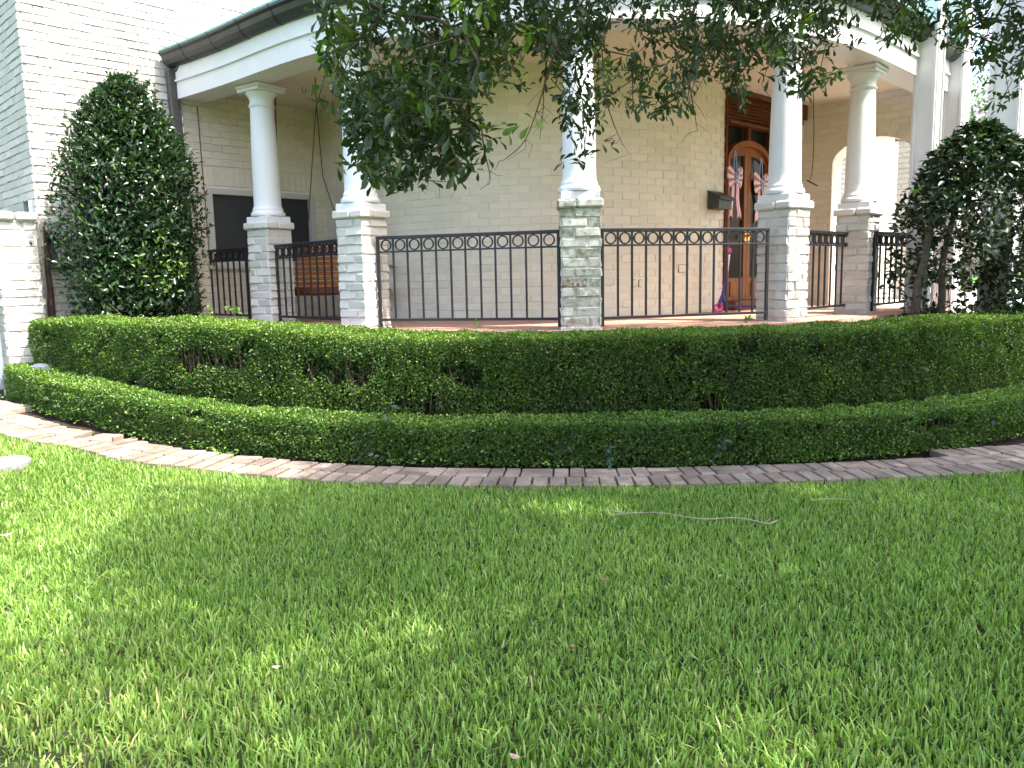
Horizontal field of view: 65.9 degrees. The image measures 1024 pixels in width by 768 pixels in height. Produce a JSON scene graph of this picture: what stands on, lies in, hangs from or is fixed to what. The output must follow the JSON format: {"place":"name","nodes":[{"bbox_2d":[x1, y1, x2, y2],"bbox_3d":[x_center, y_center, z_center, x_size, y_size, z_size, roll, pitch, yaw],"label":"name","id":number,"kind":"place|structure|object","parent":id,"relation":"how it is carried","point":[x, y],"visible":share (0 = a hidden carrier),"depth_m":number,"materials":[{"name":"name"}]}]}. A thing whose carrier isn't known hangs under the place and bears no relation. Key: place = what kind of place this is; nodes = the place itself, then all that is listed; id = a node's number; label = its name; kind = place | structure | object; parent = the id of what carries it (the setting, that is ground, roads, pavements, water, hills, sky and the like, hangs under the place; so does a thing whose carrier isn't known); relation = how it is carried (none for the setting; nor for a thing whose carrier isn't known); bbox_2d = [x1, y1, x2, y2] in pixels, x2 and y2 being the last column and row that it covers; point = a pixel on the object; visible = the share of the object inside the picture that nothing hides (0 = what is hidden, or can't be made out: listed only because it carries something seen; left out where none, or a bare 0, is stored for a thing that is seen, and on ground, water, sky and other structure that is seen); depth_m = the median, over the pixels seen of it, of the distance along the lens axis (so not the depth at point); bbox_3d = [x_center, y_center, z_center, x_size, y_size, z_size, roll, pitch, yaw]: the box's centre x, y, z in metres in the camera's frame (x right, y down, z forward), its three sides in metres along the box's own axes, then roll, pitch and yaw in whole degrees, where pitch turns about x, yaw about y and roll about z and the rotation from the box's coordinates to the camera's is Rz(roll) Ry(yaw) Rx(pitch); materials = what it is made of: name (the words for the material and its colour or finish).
{"place":"outdoors","nodes":[
{"label":"outdoors","id":0,"kind":"place"},
{"bbox_2d":[0,431,1023,767],"bbox_3d":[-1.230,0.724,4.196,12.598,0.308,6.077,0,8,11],"label":"grass","id":1,"kind":"structure","parent":0,"point":[914,573],"depth_m":3.26,"materials":[{"name":"green plant"}]},
{"bbox_2d":[0,455,31,473],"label":"stone disc","id":2,"kind":"object","parent":1,"relation":"on","point":[8,463],"visible":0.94,"depth_m":5.50,"materials":[{"name":"white stone"}]},
{"bbox_2d":[509,753,519,758],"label":"fallen leaf","id":3,"kind":"object","parent":1,"relation":"on","point":[513,756],"visible":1,"depth_m":2.25,"materials":[{"name":"beige plant"}]},
{"bbox_2d":[303,0,1023,197],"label":"oak tree","id":4,"kind":"object","parent":1,"relation":"on","point":[410,109],"visible":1,"depth_m":3.39,"materials":[{"name":"green plant"}]},
{"bbox_2d":[608,510,777,523],"bbox_3d":[0.994,0.749,4.465,0.972,0.017,0.100,1,8,14],"label":"fallen twig","id":5,"kind":"object","parent":1,"relation":"on","point":[699,518],"visible":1,"depth_m":4.43,"materials":[{"name":"wood"}]},
{"bbox_2d":[811,498,852,500],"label":"fallen twig","id":6,"kind":"object","parent":1,"relation":"on","point":[832,498],"visible":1,"depth_m":4.70,"materials":[{"name":"grey wood"}]},
{"bbox_2d":[0,400,1023,490],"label":"path","id":7,"kind":"structure","parent":0,"point":[977,460],"depth_m":5.60,"materials":[{"name":"grey brick"}]},
{"bbox_2d":[0,419,908,479],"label":"joint moss","id":8,"kind":"object","parent":7,"relation":"on","point":[291,461],"visible":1,"depth_m":5.90,"materials":[{"name":"green plant"}]},
{"bbox_2d":[0,373,1023,487],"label":"planting bed","id":9,"kind":"object","parent":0,"point":[69,423],"visible":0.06,"depth_m":6.19,"materials":[{"name":"brown soil"}]},
{"bbox_2d":[0,338,4,389],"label":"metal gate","id":10,"kind":"structure","parent":9,"relation":"on","point":[2,380],"depth_m":8.21,"materials":[{"name":"white metal"}]},
{"bbox_2d":[0,211,46,395],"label":"gate pier","id":11,"kind":"structure","parent":9,"relation":"on","point":[22,301],"depth_m":8.23,"materials":[{"name":"brick"}]},
{"bbox_2d":[18,176,28,211],"bbox_3d":[-5.468,-1.183,9.007,0.070,2.320,0.070,6,11,44],"label":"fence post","id":12,"kind":"object","parent":9,"relation":"on","point":[25,206],"visible":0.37,"depth_m":8.88,"materials":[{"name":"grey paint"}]},
{"bbox_2d":[30,59,215,353],"bbox_3d":[-4.142,-1.746,8.560,1.085,3.540,1.878,5,10,39],"label":"holly shrub","id":13,"kind":"object","parent":9,"relation":"on","point":[114,132],"visible":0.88,"depth_m":8.34,"materials":[{"name":"green plant"}]},
{"bbox_2d":[0,392,1018,467],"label":"creeping weeds","id":14,"kind":"object","parent":9,"relation":"on","point":[840,456],"visible":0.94,"depth_m":5.84,"materials":[{"name":"green plant"}]},
{"bbox_2d":[0,0,1023,413],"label":"house","id":15,"kind":"structure","parent":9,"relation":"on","point":[870,130],"depth_m":8.91,"materials":[{"name":"brick"}]},
{"bbox_2d":[42,226,55,345],"bbox_3d":[-5.046,-0.801,8.657,0.084,1.822,0.076,-1,8,0],"label":"drain pipe","id":16,"kind":"object","parent":15,"relation":"attached to","point":[50,303],"visible":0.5,"depth_m":8.60,"materials":[{"name":"metal"}]},
{"bbox_2d":[45,221,71,268],"bbox_3d":[-4.937,-1.507,8.580,0.250,0.507,0.200,6,11,44],"label":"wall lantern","id":17,"kind":"object","parent":15,"relation":"attached to","point":[54,255],"depth_m":8.51,"materials":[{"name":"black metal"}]},
{"bbox_2d":[207,247,251,318],"bbox_3d":[-3.561,-1.221,9.744,1.168,0.878,0.042,6,10,41],"label":"railing","id":18,"kind":"object","parent":15,"relation":"on","point":[232,251],"visible":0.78,"depth_m":9.59,"materials":[{"name":"metal"}]},
{"bbox_2d":[206,187,321,268],"bbox_3d":[-3.270,-2.029,10.414,0.160,1.006,1.605,6,11,44],"label":"window","id":19,"kind":"structure","parent":15,"relation":"in","point":[230,209],"depth_m":10.18,"materials":[{"name":"glass"}]},
{"bbox_2d":[274,239,340,321],"bbox_3d":[-2.193,-1.078,8.471,0.042,0.878,1.380,-8,10,-42],"label":"railing","id":20,"kind":"object","parent":15,"relation":"on","point":[310,244],"visible":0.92,"depth_m":8.47,"materials":[{"name":"metal"}]},
{"bbox_2d":[274,77,392,295],"bbox_3d":[-2.163,-2.316,9.511,1.384,2.477,0.907,-1,8,0],"label":"porch swing","id":21,"kind":"object","parent":15,"relation":"hanging from","point":[321,290],"visible":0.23,"depth_m":9.93,"materials":[{"name":"brown wood"}]},
{"bbox_2d":[375,230,560,326],"bbox_3d":[-0.432,-0.975,7.440,1.820,0.878,0.042,1,8,16],"label":"railing","id":22,"kind":"object","parent":15,"relation":"on","point":[456,236],"visible":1,"depth_m":7.42,"materials":[{"name":"metal"}]},
{"bbox_2d":[601,228,769,325],"bbox_3d":[1.633,-1.009,7.366,1.724,0.878,0.042,-3,8,-15],"label":"railing","id":23,"kind":"object","parent":15,"relation":"on","point":[727,238],"visible":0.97,"depth_m":7.35,"materials":[{"name":"metal"}]},
{"bbox_2d":[707,190,734,209],"bbox_3d":[2.598,-2.288,9.813,0.186,0.227,0.356,6,10,42],"label":"letter box","id":24,"kind":"object","parent":15,"relation":"attached to","point":[719,201],"visible":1,"depth_m":9.73,"materials":[{"name":"metal"}]},
{"bbox_2d":[727,151,742,218],"bbox_3d":[2.882,-2.557,10.133,0.354,0.862,0.057,-8,10,-42],"label":"ribbon bow","id":25,"kind":"object","parent":15,"relation":"attached to","point":[734,177],"visible":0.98,"depth_m":10.13,"materials":[{"name":"fabric"}]},
{"bbox_2d":[714,248,755,312],"bbox_3d":[2.789,-1.258,9.584,0.659,0.776,0.367,-1,8,0],"label":"kick scooter","id":26,"kind":"object","parent":15,"relation":"on","point":[718,305],"visible":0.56,"depth_m":9.61,"materials":[{"name":"pink plastic"}]},
{"bbox_2d":[754,158,767,222],"bbox_3d":[3.349,-2.583,10.557,0.354,0.862,0.057,-8,10,-42],"label":"ribbon bow","id":27,"kind":"object","parent":15,"relation":"attached to","point":[760,184],"visible":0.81,"depth_m":10.52,"materials":[{"name":"fabric"}]},
{"bbox_2d":[722,87,807,309],"bbox_3d":[3.416,-2.435,10.665,1.940,2.783,0.320,-8,10,-42],"label":"door","id":28,"kind":"structure","parent":15,"relation":"in","point":[748,135],"depth_m":10.39,"materials":[{"name":"brown wood"}]},
{"bbox_2d":[807,91,817,185],"bbox_3d":[3.923,-3.181,10.263,0.148,1.209,0.041,1,8,19],"label":"hanging wire","id":29,"kind":"object","parent":15,"relation":"hanging from","point":[813,141],"visible":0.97,"depth_m":10.28,"materials":[{"name":"black metal"}]},
{"bbox_2d":[807,230,848,309],"bbox_3d":[3.396,-1.198,8.491,1.026,0.878,0.042,-9,11,-43],"label":"railing","id":30,"kind":"object","parent":15,"relation":"on","point":[825,234],"visible":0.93,"depth_m":8.46,"materials":[{"name":"metal"}]},
{"bbox_2d":[870,231,905,310],"bbox_3d":[4.558,-1.325,9.254,1.529,0.878,0.042,-8,10,-42],"label":"railing","id":31,"kind":"object","parent":15,"relation":"on","point":[881,235],"visible":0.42,"depth_m":8.90,"materials":[{"name":"metal"}]},
{"bbox_2d":[3,362,1023,467],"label":"hedge","id":32,"kind":"object","parent":9,"relation":"on","point":[931,422],"visible":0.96,"depth_m":6.00,"materials":[{"name":"green plant"}]},
{"bbox_2d":[31,363,49,372],"bbox_3d":[-4.649,-0.054,7.800,0.170,0.302,0.170,-1,8,0],"label":"garden light","id":33,"kind":"object","parent":32,"relation":"on","point":[43,366],"visible":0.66,"depth_m":7.74,"materials":[{"name":"plastic"}]},
{"bbox_2d":[350,425,383,463],"bbox_3d":[-1.086,0.448,5.951,0.260,0.314,0.213,-1,8,0],"label":"vine shoot","id":34,"kind":"object","parent":32,"relation":"attached to","point":[366,452],"visible":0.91,"depth_m":5.93,"materials":[{"name":"green plant"}]},
{"bbox_2d":[382,402,397,425],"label":"vine shoot","id":35,"kind":"object","parent":32,"relation":"on","point":[386,412],"visible":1,"depth_m":5.91,"materials":[{"name":"green plant"}]},
{"bbox_2d":[966,413,995,427],"bbox_3d":[3.751,0.307,6.328,0.283,0.155,0.238,-1,8,0],"label":"vine shoot","id":36,"kind":"object","parent":32,"relation":"attached to","point":[992,421],"visible":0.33,"depth_m":6.23,"materials":[{"name":"green plant"}]},
{"bbox_2d":[27,306,1023,435],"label":"tall hedge","id":37,"kind":"object","parent":9,"relation":"on","point":[967,353],"visible":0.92,"depth_m":6.64,"materials":[{"name":"green plant"}]},
{"bbox_2d":[198,303,214,315],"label":"weed","id":38,"kind":"object","parent":37,"relation":"on","point":[211,311],"visible":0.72,"depth_m":7.92,"materials":[{"name":"green plant"}]},
{"bbox_2d":[224,305,241,316],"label":"weed","id":39,"kind":"object","parent":37,"relation":"on","point":[236,308],"visible":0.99,"depth_m":7.92,"materials":[{"name":"green plant"}]},
{"bbox_2d":[474,318,480,329],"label":"weed","id":40,"kind":"object","parent":37,"relation":"on","point":[476,322],"visible":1,"depth_m":6.77,"materials":[{"name":"green plant"}]},
{"bbox_2d":[742,315,752,322],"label":"weed","id":41,"kind":"object","parent":37,"relation":"on","point":[747,318],"visible":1,"depth_m":6.98,"materials":[{"name":"green plant"}]},
{"bbox_2d":[539,437,570,469],"bbox_3d":[0.311,0.513,5.737,0.235,0.292,0.263,-1,8,0],"label":"vine shoot","id":42,"kind":"object","parent":9,"relation":"on","point":[567,445],"visible":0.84,"depth_m":5.76,"materials":[{"name":"green plant"}]},
{"bbox_2d":[601,443,622,469],"bbox_3d":[0.725,0.506,5.719,0.124,0.201,0.275,2,8,23],"label":"vine shoot","id":43,"kind":"object","parent":9,"relation":"on","point":[609,459],"visible":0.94,"depth_m":5.64,"materials":[{"name":"green plant"}]},
{"bbox_2d":[709,433,736,464],"bbox_3d":[1.509,0.462,5.671,0.170,0.195,0.294,3,9,26],"label":"vine shoot","id":44,"kind":"object","parent":9,"relation":"on","point":[724,449],"visible":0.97,"depth_m":5.62,"materials":[{"name":"green plant"}]},
{"bbox_2d":[878,116,1023,324],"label":"camellia shrub","id":45,"kind":"object","parent":9,"relation":"on","point":[995,142],"visible":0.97,"depth_m":8.08,"materials":[{"name":"green plant"}]},
{"bbox_2d":[28,0,1023,271],"label":"sky","id":46,"kind":"structure","parent":0,"point":[985,72],"materials":[{"name":"white"}]},
{"bbox_2d":[963,11,992,291],"bbox_3d":[9.855,-4.980,16.508,5.218,8.048,6.181,-1,8,0],"label":"crape myrtle","id":47,"kind":"object","parent":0,"point":[973,113],"visible":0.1,"depth_m":16.31,"materials":[{"name":"green plant"}]},
{"bbox_2d":[939,272,1021,373],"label":"ground","id":48,"kind":"structure","parent":0,"point":[973,278],"depth_m":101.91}
]}

